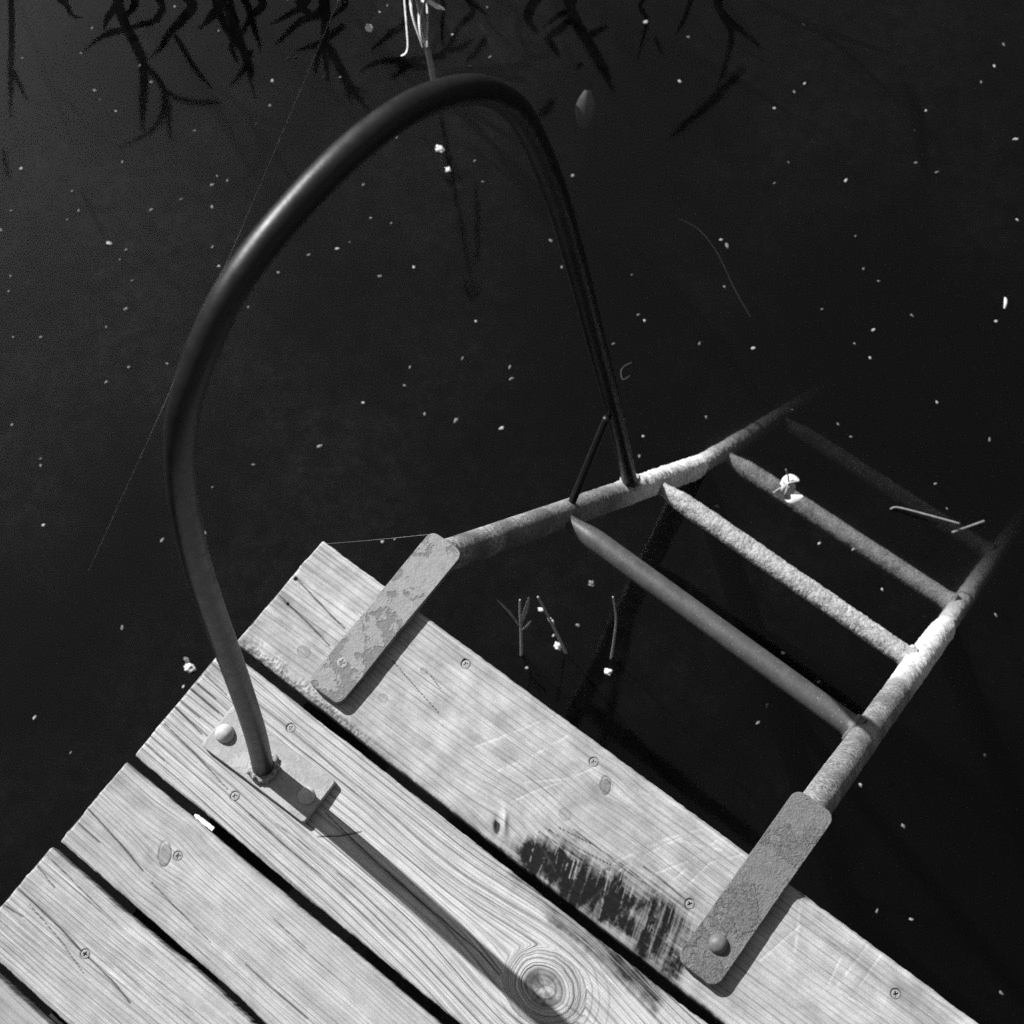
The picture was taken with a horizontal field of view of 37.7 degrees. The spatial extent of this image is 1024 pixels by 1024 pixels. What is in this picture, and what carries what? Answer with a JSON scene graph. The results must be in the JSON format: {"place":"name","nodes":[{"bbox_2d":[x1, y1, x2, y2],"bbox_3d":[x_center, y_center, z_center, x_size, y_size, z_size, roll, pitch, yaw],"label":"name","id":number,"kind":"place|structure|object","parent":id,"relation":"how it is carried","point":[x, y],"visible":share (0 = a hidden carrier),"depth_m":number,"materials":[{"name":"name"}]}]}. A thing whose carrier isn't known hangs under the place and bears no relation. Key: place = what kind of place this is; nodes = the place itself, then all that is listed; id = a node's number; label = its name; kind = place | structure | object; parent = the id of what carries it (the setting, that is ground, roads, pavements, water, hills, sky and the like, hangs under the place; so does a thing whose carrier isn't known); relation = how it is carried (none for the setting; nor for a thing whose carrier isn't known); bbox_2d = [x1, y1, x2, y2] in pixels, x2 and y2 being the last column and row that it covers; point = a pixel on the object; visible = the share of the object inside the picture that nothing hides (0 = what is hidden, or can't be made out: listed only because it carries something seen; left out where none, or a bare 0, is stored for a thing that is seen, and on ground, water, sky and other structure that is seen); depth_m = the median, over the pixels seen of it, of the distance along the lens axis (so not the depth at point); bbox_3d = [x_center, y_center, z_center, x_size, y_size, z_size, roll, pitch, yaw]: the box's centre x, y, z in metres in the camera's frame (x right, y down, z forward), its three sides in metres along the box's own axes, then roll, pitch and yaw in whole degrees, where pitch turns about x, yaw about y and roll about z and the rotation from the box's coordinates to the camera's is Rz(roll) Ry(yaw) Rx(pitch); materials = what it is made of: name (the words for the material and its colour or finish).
{"place":"outdoors","nodes":[
{"label":"outdoors","id":0,"kind":"place"},
{"bbox_2d":[0,0,1023,1023],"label":"pond water","id":1,"kind":"structure","parent":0,"point":[669,183],"depth_m":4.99,"materials":[{"name":"black liquid"}]},
{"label":"water","id":2,"kind":"structure","parent":0,"visible":0},
{"bbox_2d":[184,657,190,663],"bbox_3d":[-0.531,0.242,2.452,0.013,0.004,0.010,35,75,16],"label":"floating debris","id":3,"kind":"object","parent":2,"relation":"on","point":[186,660],"visible":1,"depth_m":2.45,"materials":[{"name":"grey"}]},
{"bbox_2d":[184,663,195,673],"bbox_3d":[-0.525,0.254,2.446,0.022,0.010,0.017,35,75,16],"label":"floating debris","id":4,"kind":"object","parent":2,"relation":"on","point":[189,668],"visible":1,"depth_m":2.44,"materials":[{"name":"white"}]},
{"bbox_2d":[90,18,330,566],"bbox_3d":[-0.496,-0.369,2.483,0.001,0.381,0.965,26,73,13],"label":"spider thread","id":5,"kind":"object","parent":2,"relation":"on","point":[225,265],"visible":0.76,"depth_m":2.49,"materials":[{"name":"fabric"}]},
{"bbox_2d":[365,24,372,31],"bbox_3d":[-0.275,-0.931,2.887,0.015,0.004,0.022,-21,69,-4],"label":"floating petal","id":6,"kind":"object","parent":2,"relation":"on","point":[368,27],"visible":1,"depth_m":2.88,"materials":[{"name":"grey plant"}]},
{"bbox_2d":[401,0,450,155],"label":"dry reed","id":7,"kind":"object","parent":2,"relation":"in","point":[426,43],"visible":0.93,"depth_m":2.67,"materials":[{"name":"grey plant"}]},
{"bbox_2d":[435,145,444,152],"bbox_3d":[-0.133,-0.671,2.776,0.021,0.008,0.017,35,75,16],"label":"floating debris","id":8,"kind":"object","parent":2,"relation":"on","point":[440,148],"visible":1,"depth_m":2.77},
{"bbox_2d":[0,541,977,1023],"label":"wooden dock","id":9,"kind":"object","parent":2,"relation":"in","point":[430,903],"visible":1,"depth_m":1.52,"materials":[{"name":"grey wood"}]},
{"bbox_2d":[194,814,214,830],"bbox_3d":[-0.321,0.324,1.566,0.026,0.004,0.006,35,75,13],"label":"wood chip","id":10,"kind":"object","parent":9,"relation":"attached to","point":[207,824],"visible":1,"depth_m":1.56,"materials":[{"name":"white wood"}]},
{"bbox_2d":[163,73,1023,985],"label":"swim ladder","id":11,"kind":"object","parent":9,"relation":"attached to","point":[245,743],"visible":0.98,"depth_m":1.59,"materials":[{"name":"metal"}]},
{"bbox_2d":[497,597,530,656],"bbox_3d":[0.012,0.176,2.285,0.046,0.304,0.005,-13,68,-1],"label":"water sprig","id":12,"kind":"object","parent":2,"relation":"on","point":[525,611],"visible":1,"depth_m":2.24,"materials":[{"name":"grey plant"}]},
{"bbox_2d":[537,596,567,654],"bbox_3d":[0.063,0.175,2.276,0.033,0.316,0.005,-13,68,-1],"label":"water sprig","id":13,"kind":"object","parent":2,"relation":"on","point":[554,629],"visible":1,"depth_m":2.27,"materials":[{"name":"grey plant"}]},
{"bbox_2d":[554,641,561,650],"bbox_3d":[0.074,0.216,2.416,0.014,0.007,0.013,23,72,12],"label":"floating debris","id":14,"kind":"object","parent":2,"relation":"on","point":[557,645],"visible":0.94,"depth_m":2.41,"materials":[{"name":"white"}]},
{"bbox_2d":[576,90,594,128],"bbox_3d":[0.140,-0.762,2.845,0.036,0.061,0.043,35,75,16],"label":"sunken leaf","id":15,"kind":"object","parent":2,"relation":"in","point":[585,106],"visible":1,"depth_m":2.84,"materials":[{"name":"grey plant"}]},
{"bbox_2d":[588,580,595,587],"bbox_3d":[0.130,0.117,2.450,0.014,0.006,0.011,35,75,16],"label":"floating debris","id":16,"kind":"object","parent":2,"relation":"on","point":[592,584],"visible":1,"depth_m":2.45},
{"bbox_2d":[604,668,612,675],"bbox_3d":[0.153,0.255,2.395,0.014,0.007,0.012,18,71,11],"label":"floating debris","id":17,"kind":"object","parent":2,"relation":"on","point":[608,671],"visible":1,"depth_m":2.39,"materials":[{"name":"white"}]},
{"bbox_2d":[610,596,616,659],"bbox_3d":[0.152,0.178,2.266,0.010,0.319,0.010,35,75,16],"label":"water sprig","id":18,"kind":"object","parent":2,"relation":"on","point":[613,643],"visible":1,"depth_m":2.27,"materials":[{"name":"grey plant"}]},
{"bbox_2d":[773,469,802,502],"bbox_3d":[0.458,-0.038,2.465,0.048,0.042,0.042,35,75,16],"label":"curled leaf","id":19,"kind":"object","parent":2,"relation":"on","point":[785,491],"visible":1,"depth_m":2.47,"materials":[{"name":"white plant"}]},
{"bbox_2d":[890,506,959,524],"bbox_3d":[0.672,0.005,2.444,0.112,0.015,0.008,15,71,10],"label":"floating straw","id":20,"kind":"object","parent":2,"relation":"on","point":[933,516],"visible":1,"depth_m":2.44,"materials":[{"name":"grey plant"}]},
{"bbox_2d":[952,520,984,533],"bbox_3d":[0.741,0.024,2.438,0.056,0.006,0.004,-19,69,-3],"label":"floating straw","id":21,"kind":"object","parent":2,"relation":"on","point":[968,526],"visible":1,"depth_m":2.44,"materials":[{"name":"grey plant"}]},
{"bbox_2d":[1004,297,1006,308],"bbox_3d":[0.847,-0.359,2.578,0.006,0.003,0.022,7,70,7],"label":"floating husk","id":22,"kind":"object","parent":2,"relation":"on","point":[1005,301],"visible":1,"depth_m":2.58,"materials":[{"name":"white plant"}]}
]}

